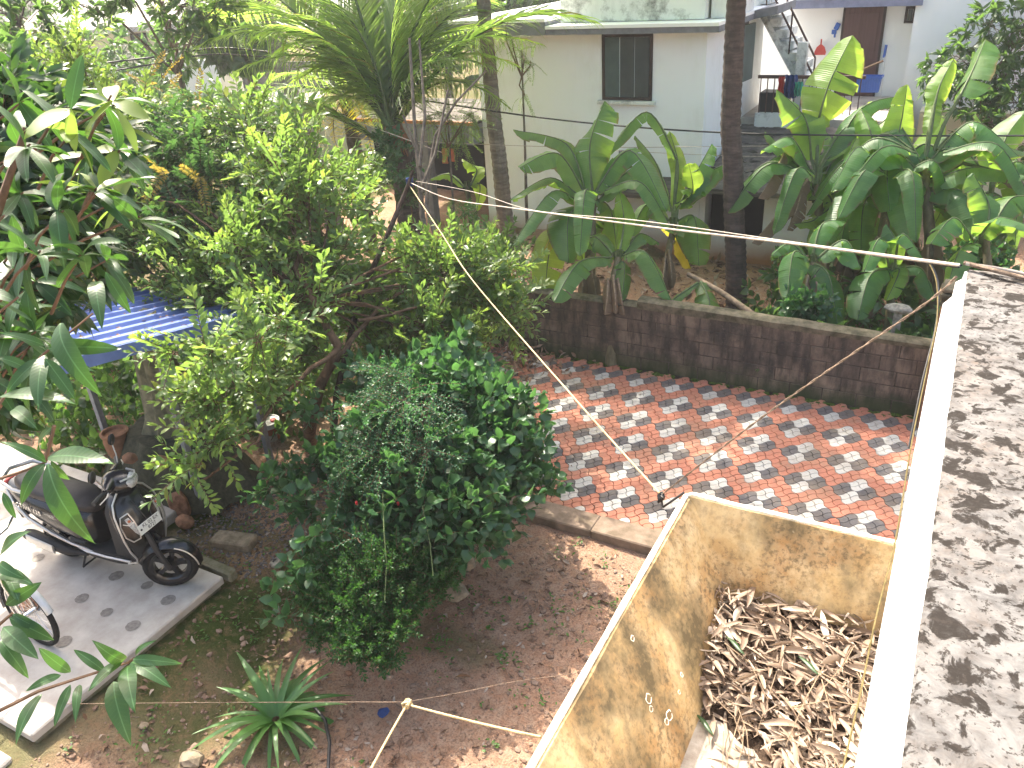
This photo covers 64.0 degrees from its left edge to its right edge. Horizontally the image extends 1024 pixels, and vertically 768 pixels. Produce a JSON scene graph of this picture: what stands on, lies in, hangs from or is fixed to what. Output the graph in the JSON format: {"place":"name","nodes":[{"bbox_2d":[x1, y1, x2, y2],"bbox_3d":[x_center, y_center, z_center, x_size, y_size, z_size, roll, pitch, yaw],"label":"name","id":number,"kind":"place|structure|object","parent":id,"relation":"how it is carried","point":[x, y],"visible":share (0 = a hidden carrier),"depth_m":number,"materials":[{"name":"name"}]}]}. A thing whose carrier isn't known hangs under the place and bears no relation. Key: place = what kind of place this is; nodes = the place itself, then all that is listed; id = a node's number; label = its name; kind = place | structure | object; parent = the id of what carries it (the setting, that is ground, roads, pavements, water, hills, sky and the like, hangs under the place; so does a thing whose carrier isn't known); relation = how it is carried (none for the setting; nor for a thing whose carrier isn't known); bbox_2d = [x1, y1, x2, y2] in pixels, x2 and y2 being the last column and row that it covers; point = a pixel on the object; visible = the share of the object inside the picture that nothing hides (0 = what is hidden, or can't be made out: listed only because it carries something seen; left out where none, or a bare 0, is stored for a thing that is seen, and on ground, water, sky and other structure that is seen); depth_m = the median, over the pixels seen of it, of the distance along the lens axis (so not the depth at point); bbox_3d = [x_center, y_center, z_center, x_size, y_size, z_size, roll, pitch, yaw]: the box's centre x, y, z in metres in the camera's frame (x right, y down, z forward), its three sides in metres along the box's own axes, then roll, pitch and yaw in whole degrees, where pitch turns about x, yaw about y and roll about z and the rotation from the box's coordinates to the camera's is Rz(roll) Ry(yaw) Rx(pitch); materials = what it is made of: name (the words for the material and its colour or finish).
{"place":"outdoors","nodes":[
{"label":"outdoors","id":0,"kind":"place"},
{"bbox_2d":[244,88,325,101],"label":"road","id":1,"kind":"structure","parent":0,"point":[246,90],"depth_m":39.02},
{"bbox_2d":[242,61,347,88],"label":"compound wall","id":2,"kind":"structure","parent":1,"relation":"on","point":[262,79],"depth_m":39.81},
{"bbox_2d":[413,673,575,700],"bbox_3d":[-0.099,1.554,4.202,0.862,0.081,0.008,-5,28,-2],"label":"thin wire","id":3,"kind":"object","parent":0,"point":[494,685],"visible":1,"depth_m":4.20,"materials":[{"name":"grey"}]},
{"bbox_2d":[401,698,412,709],"bbox_3d":[-0.538,1.641,4.200,0.048,0.044,0.048,11,31,26],"label":"rope knot","id":4,"kind":"object","parent":3,"relation":"attached to","point":[406,703],"visible":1,"depth_m":4.19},
{"bbox_2d":[370,707,405,767],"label":"rope","id":5,"kind":"object","parent":4,"relation":"attached to","point":[387,738],"visible":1,"depth_m":3.89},
{"bbox_2d":[410,705,541,738],"bbox_3d":[-0.206,1.525,3.724,0.014,0.629,0.999,-26,35,-36],"label":"rope","id":6,"kind":"object","parent":4,"relation":"attached to","point":[484,724],"visible":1,"depth_m":3.63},
{"bbox_2d":[0,0,1023,767],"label":"ground","id":7,"kind":"structure","parent":0,"point":[26,752],"depth_m":6.95,"materials":[{"name":"red soil"}]},
{"bbox_2d":[0,0,196,292],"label":"mango tree","id":8,"kind":"object","parent":7,"relation":"on","point":[9,37],"visible":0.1,"depth_m":10.46,"materials":[{"name":"green plant"}]},
{"bbox_2d":[0,30,201,744],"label":"mango tree","id":9,"kind":"object","parent":7,"relation":"on","point":[67,204],"visible":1,"depth_m":3.19,"materials":[{"name":"green plant"}]},
{"bbox_2d":[0,443,223,742],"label":"parking slab","id":10,"kind":"structure","parent":7,"relation":"on","point":[127,610],"depth_m":7.24,"materials":[{"name":"concrete"}]},
{"bbox_2d":[0,516,59,645],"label":"bicycle","id":11,"kind":"object","parent":10,"relation":"on","point":[37,597],"visible":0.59,"depth_m":6.68,"materials":[{"name":"metal"}]},
{"bbox_2d":[0,434,202,585],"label":"motor scooter","id":12,"kind":"object","parent":10,"relation":"on","point":[121,527],"visible":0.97,"depth_m":7.33,"materials":[{"name":"metal"}]},
{"bbox_2d":[24,0,244,136],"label":"cream house","id":13,"kind":"structure","parent":7,"relation":"on","point":[131,20],"depth_m":29.63,"materials":[{"name":"paint"}]},
{"bbox_2d":[53,0,250,234],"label":"mango tree","id":14,"kind":"object","parent":7,"relation":"on","point":[196,18],"visible":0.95,"depth_m":13.12,"materials":[{"name":"green plant"}]},
{"bbox_2d":[46,287,273,514],"bbox_3d":[-4.013,0.293,8.418,2.100,2.550,2.380,11,31,26],"label":"roofed shelter","id":15,"kind":"object","parent":7,"relation":"on","point":[115,317],"visible":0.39,"depth_m":7.99,"materials":[{"name":"blue metal"}]},
{"bbox_2d":[167,490,190,515],"bbox_3d":[-3.476,1.266,8.577,0.310,0.344,0.150,11,31,26],"label":"stone","id":16,"kind":"object","parent":7,"relation":"on","point":[179,505],"visible":0.78,"depth_m":8.48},
{"bbox_2d":[103,308,259,514],"bbox_3d":[-3.762,0.175,8.778,2.170,2.019,1.344,11,31,26],"label":"shade net","id":17,"kind":"object","parent":7,"relation":"on","point":[141,440],"visible":0.41,"depth_m":8.68,"materials":[{"name":"fabric"}]},
{"bbox_2d":[99,424,128,458],"bbox_3d":[-4.338,0.644,9.006,0.300,0.295,0.300,11,31,26],"label":"clay pot","id":18,"kind":"object","parent":17,"relation":"on","point":[119,432],"visible":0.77,"depth_m":8.92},
{"bbox_2d":[175,514,194,529],"bbox_3d":[-3.364,1.412,8.406,0.221,0.149,0.175,11,31,26],"label":"stone","id":19,"kind":"object","parent":7,"relation":"on","point":[183,521],"visible":1,"depth_m":8.35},
{"bbox_2d":[179,749,204,767],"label":"stone","id":20,"kind":"object","parent":7,"relation":"on","point":[193,758],"visible":1,"depth_m":6.17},
{"bbox_2d":[199,555,237,581],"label":"slab kerb","id":21,"kind":"structure","parent":7,"relation":"on","point":[224,571],"depth_m":7.63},
{"bbox_2d":[177,0,291,129],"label":"broad tree","id":22,"kind":"object","parent":7,"relation":"on","point":[225,64],"visible":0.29,"depth_m":23.48,"materials":[{"name":"green plant"}]},
{"bbox_2d":[154,0,343,233],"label":"coconut palm","id":23,"kind":"object","parent":7,"relation":"on","point":[279,66],"visible":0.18,"depth_m":16.88,"materials":[{"name":"brown plant"}]},
{"bbox_2d":[106,47,269,63],"bbox_3d":[-6.678,-6.851,17.003,3.529,0.188,0.110,-4,28,0],"label":"black cable","id":24,"kind":"object","parent":23,"relation":"attached to","point":[181,53],"visible":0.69,"depth_m":16.99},
{"bbox_2d":[116,53,268,70],"bbox_3d":[-6.579,-6.719,17.004,3.334,0.209,0.110,-4,28,0],"label":"black cable","id":25,"kind":"object","parent":23,"relation":"attached to","point":[193,56],"visible":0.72,"depth_m":16.99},
{"bbox_2d":[174,464,334,577],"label":"gravel","id":26,"kind":"structure","parent":7,"relation":"on","point":[247,553],"depth_m":8.34,"materials":[{"name":"gravel"}]},
{"bbox_2d":[209,530,257,552],"bbox_3d":[-2.774,1.585,8.181,0.440,0.140,0.200,4,29,14],"label":"concrete block","id":27,"kind":"object","parent":26,"relation":"on","point":[233,541],"depth_m":8.11,"materials":[{"name":"concrete"}]},
{"bbox_2d":[254,414,279,441],"bbox_3d":[-2.931,0.601,9.923,0.300,0.406,0.300,11,31,26],"label":"paint bucket","id":28,"kind":"object","parent":7,"relation":"on","point":[271,418],"visible":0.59,"depth_m":9.81,"materials":[{"name":"grey plastic"}]},
{"bbox_2d":[191,645,354,767],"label":"striped plant","id":29,"kind":"object","parent":7,"relation":"on","point":[288,714],"visible":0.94,"depth_m":6.39,"materials":[{"name":"green plant"}]},
{"bbox_2d":[235,387,347,631],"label":"broad leaved weed","id":30,"kind":"object","parent":7,"relation":"on","point":[300,505],"visible":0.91,"depth_m":7.13,"materials":[{"name":"green plant"}]},
{"bbox_2d":[230,46,382,251],"bbox_3d":[-3.467,-4.480,15.736,3.648,4.431,1.859,-7,28,-7],"label":"coconut palm","id":31,"kind":"object","parent":7,"relation":"on","point":[351,142],"visible":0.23,"depth_m":15.33,"materials":[{"name":"green plant"}]},
{"bbox_2d":[305,703,330,767],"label":"hose","id":32,"kind":"object","parent":7,"relation":"on","point":[320,714],"visible":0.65,"depth_m":6.23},
{"bbox_2d":[106,59,555,515],"bbox_3d":[-2.012,-1.174,9.223,5.238,4.466,5.572,-18,31,-26],"label":"spreading tree","id":33,"kind":"object","parent":7,"relation":"on","point":[241,244],"visible":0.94,"depth_m":8.62,"materials":[{"name":"green plant"}]},
{"bbox_2d":[30,442,643,767],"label":"pebbles","id":34,"kind":"object","parent":7,"relation":"on","point":[356,728],"visible":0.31,"depth_m":6.79,"materials":[{"name":"stone"}]},
{"bbox_2d":[316,110,374,156],"bbox_3d":[-4.685,-7.418,24.495,3.257,1.370,0.038,-16,30,-22],"label":"sheet fence","id":35,"kind":"object","parent":7,"relation":"on","point":[327,135],"visible":0.06,"depth_m":24.23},
{"bbox_2d":[62,464,635,767],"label":"weeds","id":36,"kind":"object","parent":7,"relation":"on","point":[410,648],"visible":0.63,"depth_m":7.17,"materials":[{"name":"green plant"}]},
{"bbox_2d":[337,144,393,241],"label":"garden shrub","id":37,"kind":"object","parent":7,"relation":"on","point":[370,171],"visible":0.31,"depth_m":13.89,"materials":[{"name":"green plant"}]},
{"bbox_2d":[274,516,468,682],"bbox_3d":[-1.178,1.725,6.786,1.572,1.407,1.474,11,31,26],"label":"shrub","id":38,"kind":"object","parent":7,"relation":"on","point":[357,617],"visible":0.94,"depth_m":6.46,"materials":[{"name":"green plant"}]},
{"bbox_2d":[331,170,413,439],"bbox_3d":[-1.554,-0.558,9.085,0.219,3.165,2.092,11,31,26],"label":"prop pole","id":39,"kind":"object","parent":7,"relation":"on","point":[409,180],"visible":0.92,"depth_m":8.91,"materials":[{"name":"brown wood"}]},
{"bbox_2d":[410,186,659,493],"bbox_3d":[-0.271,-0.837,6.472,0.084,0.052,6.340,-11,28,-13],"label":"clothes line","id":40,"kind":"object","parent":39,"relation":"attached to","point":[613,442],"visible":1,"depth_m":4.87,"materials":[{"name":"beige fabric"}]},
{"bbox_2d":[411,183,960,266],"bbox_3d":[0.139,-1.319,5.926,0.055,1.214,7.154,-14,29,-18],"label":"pale cable","id":41,"kind":"object","parent":39,"relation":"attached to","point":[869,253],"visible":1,"depth_m":3.64,"materials":[{"name":"plastic"}]},
{"bbox_2d":[311,349,471,572],"bbox_3d":[-1.017,0.939,7.240,1.415,2.353,1.928,-1,28,5],"label":"spray shrub","id":42,"kind":"object","parent":7,"relation":"on","point":[425,447],"visible":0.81,"depth_m":7.00,"materials":[{"name":"green plant"}]},
{"bbox_2d":[382,493,433,601],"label":"hanging vine","id":43,"kind":"object","parent":42,"relation":"hanging from","point":[385,545],"visible":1,"depth_m":6.47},
{"bbox_2d":[191,0,604,262],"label":"young coconut palm","id":44,"kind":"object","parent":7,"relation":"on","point":[373,64],"visible":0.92,"depth_m":12.76,"materials":[{"name":"green plant"}]},
{"bbox_2d":[370,121,426,188],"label":"climbing plant","id":45,"kind":"object","parent":44,"relation":"attached to","point":[391,151],"visible":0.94,"depth_m":12.75,"materials":[{"name":"green plant"}]},
{"bbox_2d":[274,132,1023,147],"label":"thin overhead wire","id":46,"kind":"object","parent":44,"relation":"attached to","point":[620,147],"visible":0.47,"depth_m":12.99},
{"bbox_2d":[392,180,428,252],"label":"garden shrub","id":47,"kind":"object","parent":7,"relation":"on","point":[409,194],"visible":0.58,"depth_m":13.01,"materials":[{"name":"green plant"}]},
{"bbox_2d":[402,0,478,97],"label":"broad tree","id":48,"kind":"object","parent":7,"relation":"on","point":[471,13],"visible":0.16,"depth_m":32.35,"materials":[{"name":"green plant"}]},
{"bbox_2d":[313,313,574,585],"bbox_3d":[-0.709,0.709,7.731,2.368,2.274,2.907,-14,29,-19],"label":"broad leaved bush","id":49,"kind":"object","parent":7,"relation":"on","point":[502,440],"visible":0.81,"depth_m":7.22,"materials":[{"name":"green plant"}]},
{"bbox_2d":[410,83,502,248],"bbox_3d":[-0.866,-3.245,13.685,1.517,3.443,1.279,-7,28,-5],"label":"feathery tree","id":50,"kind":"object","parent":7,"relation":"on","point":[456,131],"visible":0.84,"depth_m":13.19,"materials":[{"name":"green plant"}]},
{"bbox_2d":[444,583,468,602],"bbox_3d":[-0.529,1.945,7.629,0.222,0.172,0.238,-23,33,-32],"label":"stone","id":51,"kind":"object","parent":7,"relation":"on","point":[461,595],"visible":0.63,"depth_m":7.55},
{"bbox_2d":[431,159,486,238],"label":"banana plant","id":52,"kind":"object","parent":7,"relation":"on","point":[478,176],"visible":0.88,"depth_m":13.99,"materials":[{"name":"green plant"}]},
{"bbox_2d":[447,197,482,228],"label":"garden shrub","id":53,"kind":"object","parent":7,"relation":"on","point":[474,215],"visible":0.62,"depth_m":13.48,"materials":[{"name":"green plant"}]},
{"bbox_2d":[65,225,917,767],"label":"leaf litter","id":54,"kind":"object","parent":7,"relation":"on","point":[517,363],"visible":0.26,"depth_m":7.44,"materials":[{"name":"plant"}]},
{"bbox_2d":[402,38,486,284],"bbox_3d":[-1.142,-3.119,11.771,1.176,3.349,2.000,5,29,16],"label":"dead tree","id":55,"kind":"object","parent":54,"relation":"on","point":[419,159],"visible":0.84,"depth_m":11.80,"materials":[{"name":"wood"}]},
{"bbox_2d":[476,0,519,262],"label":"coconut palm","id":56,"kind":"object","parent":7,"relation":"on","point":[502,191],"visible":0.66,"depth_m":14.06,"materials":[{"name":"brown plant"}]},
{"bbox_2d":[464,214,536,278],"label":"garden shrub","id":57,"kind":"object","parent":7,"relation":"on","point":[508,226],"visible":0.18,"depth_m":11.92,"materials":[{"name":"green plant"}]},
{"bbox_2d":[1,0,1023,473],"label":"undergrowth","id":58,"kind":"object","parent":7,"relation":"on","point":[119,388],"visible":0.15,"depth_m":11.13,"materials":[{"name":"green plant"}]},
{"bbox_2d":[20,1,176,267],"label":"pale sapling","id":59,"kind":"object","parent":58,"relation":"on","point":[76,41],"visible":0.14,"depth_m":9.40,"materials":[{"name":"green plant"}]},
{"bbox_2d":[106,50,272,281],"bbox_3d":[-3.951,-2.517,10.055,2.150,2.718,4.001,-16,30,-21],"label":"feathery shrub","id":60,"kind":"object","parent":58,"relation":"on","point":[196,168],"visible":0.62,"depth_m":9.22,"materials":[{"name":"green plant"}]},
{"bbox_2d":[495,2,544,222],"bbox_3d":[0.130,-4.631,14.173,0.811,3.590,1.179,-15,30,-20],"label":"feathery tree","id":61,"kind":"object","parent":58,"relation":"on","point":[523,60],"visible":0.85,"depth_m":13.63,"materials":[{"name":"green plant"}]},
{"bbox_2d":[686,272,753,311],"bbox_3d":[2.917,-1.159,11.146,0.088,0.405,1.449,-21,32,-30],"label":"bamboo pole","id":62,"kind":"object","parent":58,"relation":"on","point":[731,299],"visible":0.68,"depth_m":11.14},
{"bbox_2d":[491,0,559,12],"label":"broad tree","id":63,"kind":"object","parent":7,"relation":"on","point":[511,4],"visible":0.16,"depth_m":31.25,"materials":[{"name":"green plant"}]},
{"bbox_2d":[505,496,661,554],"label":"paving kerb","id":64,"kind":"structure","parent":7,"relation":"on","point":[627,535],"depth_m":8.34,"materials":[{"name":"concrete"}]},
{"bbox_2d":[510,101,673,306],"bbox_3d":[1.153,-2.175,11.875,2.295,3.412,2.133,-2,28,4],"label":"banana plant","id":65,"kind":"object","parent":7,"relation":"on","point":[589,174],"visible":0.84,"depth_m":11.74,"materials":[{"name":"green plant"}]},
{"bbox_2d":[552,192,670,366],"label":"banana plant","id":66,"kind":"object","parent":7,"relation":"on","point":[616,288],"visible":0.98,"depth_m":11.18,"materials":[{"name":"green plant"}]},
{"bbox_2d":[301,259,931,418],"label":"boundary wall","id":67,"kind":"structure","parent":7,"relation":"on","point":[786,356],"depth_m":10.57,"materials":[{"name":"brick"}]},
{"bbox_2d":[357,0,904,265],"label":"white house","id":68,"kind":"structure","parent":7,"relation":"on","point":[661,61],"depth_m":14.99,"materials":[{"name":"paint"}]},
{"bbox_2d":[602,34,652,100],"bbox_3d":[2.042,-5.597,14.483,0.940,1.100,0.090,11,31,26],"label":"window","id":69,"kind":"structure","parent":68,"relation":"in","point":[643,43],"depth_m":14.45,"materials":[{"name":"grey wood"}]},
{"bbox_2d":[742,21,755,81],"bbox_3d":[4.307,-6.205,15.400,0.245,1.100,1.100,11,31,26],"label":"window","id":70,"kind":"structure","parent":68,"relation":"in","point":[749,39],"depth_m":15.51,"materials":[{"name":"grey glass"}]},
{"bbox_2d":[758,89,790,111],"bbox_3d":[5.218,-5.581,16.275,0.540,0.460,0.440,11,31,26],"label":"storage bin","id":71,"kind":"object","parent":68,"relation":"on","point":[769,101],"visible":0.4,"depth_m":16.12,"materials":[{"name":"black plastic"}]},
{"bbox_2d":[784,74,797,98],"bbox_3d":[5.318,-5.678,15.633,0.238,0.432,0.107,11,31,26],"label":"hanging cloth","id":72,"kind":"object","parent":68,"relation":"hanging from","point":[790,81],"visible":0.93,"depth_m":15.63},
{"bbox_2d":[856,74,883,92],"bbox_3d":[7.272,-6.119,16.690,0.500,0.305,0.340,11,31,26],"label":"basket","id":73,"kind":"object","parent":68,"relation":"on","point":[871,84],"visible":0.73,"depth_m":16.58,"materials":[{"name":"blue plastic"}]},
{"bbox_2d":[611,111,722,297],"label":"banana plant","id":74,"kind":"object","parent":7,"relation":"on","point":[703,180],"visible":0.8,"depth_m":12.28,"materials":[{"name":"green plant"}]},
{"bbox_2d":[671,281,719,306],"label":"cut banana leaf","id":75,"kind":"object","parent":7,"relation":"on","point":[701,288],"visible":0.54,"depth_m":11.18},
{"bbox_2d":[720,0,747,309],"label":"coconut palm","id":76,"kind":"object","parent":7,"relation":"on","point":[733,180],"visible":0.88,"depth_m":11.76,"materials":[{"name":"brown plant"}]},
{"bbox_2d":[775,282,842,322],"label":"garden shrub","id":77,"kind":"object","parent":7,"relation":"on","point":[804,303],"visible":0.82,"depth_m":10.46,"materials":[{"name":"green plant"}]},
{"bbox_2d":[728,35,899,272],"bbox_3d":[4.582,-2.941,12.233,2.298,4.051,2.682,11,31,26],"label":"banana plant","id":78,"kind":"object","parent":7,"relation":"on","point":[845,55],"visible":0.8,"depth_m":11.90,"materials":[{"name":"green plant"}]},
{"bbox_2d":[771,220,860,323],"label":"banana plant","id":79,"kind":"object","parent":7,"relation":"on","point":[795,267],"visible":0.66,"depth_m":10.76,"materials":[{"name":"green plant"}]},
{"bbox_2d":[807,128,922,293],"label":"banana plant","id":80,"kind":"object","parent":7,"relation":"on","point":[848,272],"visible":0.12,"depth_m":12.42,"materials":[{"name":"green plant"}]},
{"bbox_2d":[806,84,966,327],"bbox_3d":[5.341,-2.320,11.634,2.254,3.437,2.054,11,31,26],"label":"banana plant","id":81,"kind":"object","parent":7,"relation":"on","point":[881,189],"visible":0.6,"depth_m":11.38,"materials":[{"name":"green plant"}]},
{"bbox_2d":[846,224,934,330],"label":"banana plant","id":82,"kind":"object","parent":7,"relation":"on","point":[869,286],"visible":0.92,"depth_m":10.56,"materials":[{"name":"green plant"}]},
{"bbox_2d":[758,0,1023,217],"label":"white house","id":83,"kind":"structure","parent":7,"relation":"on","point":[909,33],"depth_m":16.98,"materials":[{"name":"grey paint"}]},
{"bbox_2d":[883,303,912,332],"bbox_3d":[4.933,-0.525,10.628,0.342,1.104,0.203,11,31,26],"label":"pale stump","id":84,"kind":"object","parent":7,"relation":"on","point":[899,310],"visible":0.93,"depth_m":10.38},
{"bbox_2d":[863,116,975,297],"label":"banana plant","id":85,"kind":"object","parent":7,"relation":"on","point":[920,141],"visible":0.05,"depth_m":12.81,"materials":[{"name":"green plant"}]},
{"bbox_2d":[844,40,1023,319],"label":"banana plant","id":86,"kind":"object","parent":7,"relation":"on","point":[954,151],"visible":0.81,"depth_m":11.28,"materials":[{"name":"green plant"}]},
{"bbox_2d":[855,270,1023,767],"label":"terrace parapet","id":87,"kind":"structure","parent":7,"relation":"on","point":[946,689],"depth_m":1.47,"materials":[{"name":"white paint"}]},
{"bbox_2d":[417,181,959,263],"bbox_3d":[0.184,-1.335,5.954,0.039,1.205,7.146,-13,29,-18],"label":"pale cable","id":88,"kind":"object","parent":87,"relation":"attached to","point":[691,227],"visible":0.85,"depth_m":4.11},
{"bbox_2d":[526,492,896,767],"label":"gutter box","id":89,"kind":"object","parent":87,"relation":"attached to","point":[633,698],"visible":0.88,"depth_m":3.30,"materials":[{"name":"paint"}]},
{"bbox_2d":[699,600,878,767],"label":"leaf humus","id":90,"kind":"structure","parent":89,"relation":"in","point":[756,742],"depth_m":3.23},
{"bbox_2d":[699,581,878,767],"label":"dead leaf heap","id":91,"kind":"object","parent":90,"relation":"on","point":[800,672],"visible":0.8,"depth_m":3.23,"materials":[{"name":"plant"}]},
{"bbox_2d":[760,718,803,729],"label":"dry leaf","id":92,"kind":"object","parent":91,"relation":"on","point":[779,722],"visible":1,"depth_m":3.05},
{"bbox_2d":[796,630,827,652],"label":"dry leaf","id":93,"kind":"object","parent":91,"relation":"on","point":[818,642],"visible":0.91,"depth_m":3.29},
{"bbox_2d":[662,276,957,493],"bbox_3d":[1.074,0.076,3.220,1.012,1.216,0.009,14,33,31],"label":"twisted rope","id":94,"kind":"object","parent":87,"relation":"attached to","point":[857,350],"visible":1,"depth_m":3.07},
{"bbox_2d":[842,264,937,767],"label":"drop cable","id":95,"kind":"object","parent":87,"relation":"hanging from","point":[855,714],"visible":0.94,"depth_m":2.79,"materials":[{"name":"plastic"}]},
{"bbox_2d":[908,265,939,447],"bbox_3d":[1.906,-0.151,3.764,0.069,0.602,0.784,8,30,22],"label":"drop cable","id":96,"kind":"object","parent":95,"relation":"hanging from","point":[915,413],"visible":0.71,"depth_m":3.72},
{"bbox_2d":[963,261,1023,279],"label":"grey cord","id":97,"kind":"object","parent":87,"relation":"on","point":[998,271],"visible":1,"depth_m":2.60,"materials":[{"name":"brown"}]},
{"bbox_2d":[915,0,1023,187],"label":"mango tree","id":98,"kind":"object","parent":7,"relation":"on","point":[990,102],"visible":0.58,"depth_m":14.92,"materials":[{"name":"green plant"}]},
{"bbox_2d":[924,111,1023,258],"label":"banana plant","id":99,"kind":"object","parent":7,"relation":"on","point":[1012,125],"visible":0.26,"depth_m":11.95,"materials":[{"name":"green plant"}]},
{"bbox_2d":[926,173,1023,282],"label":"banana plant","id":100,"kind":"object","parent":7,"relation":"on","point":[992,218],"visible":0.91,"depth_m":10.33,"materials":[{"name":"green plant"}]},
{"bbox_2d":[938,235,1021,271],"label":"garden shrub","id":101,"kind":"object","parent":7,"relation":"on","point":[1000,259],"visible":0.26,"depth_m":10.70,"materials":[{"name":"green plant"}]},
{"bbox_2d":[483,343,917,539],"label":"paving","id":102,"kind":"structure","parent":0,"point":[848,474],"depth_m":9.47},
{"bbox_2d":[488,343,917,419],"bbox_3d":[2.214,-0.082,11.120,5.994,0.040,0.172,11,31,26],"label":"wall foot moss","id":103,"kind":"object","parent":102,"relation":"on","point":[808,400],"depth_m":10.84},
{"bbox_2d":[917,279,958,427],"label":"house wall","id":104,"kind":"structure","parent":102,"relation":"on","point":[946,294],"depth_m":8.98,"materials":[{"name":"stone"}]},
{"bbox_2d":[427,100,1023,136],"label":"black overhead cable","id":105,"kind":"object","parent":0,"point":[719,132],"visible":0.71,"depth_m":12.12,"materials":[{"name":"rubber"}]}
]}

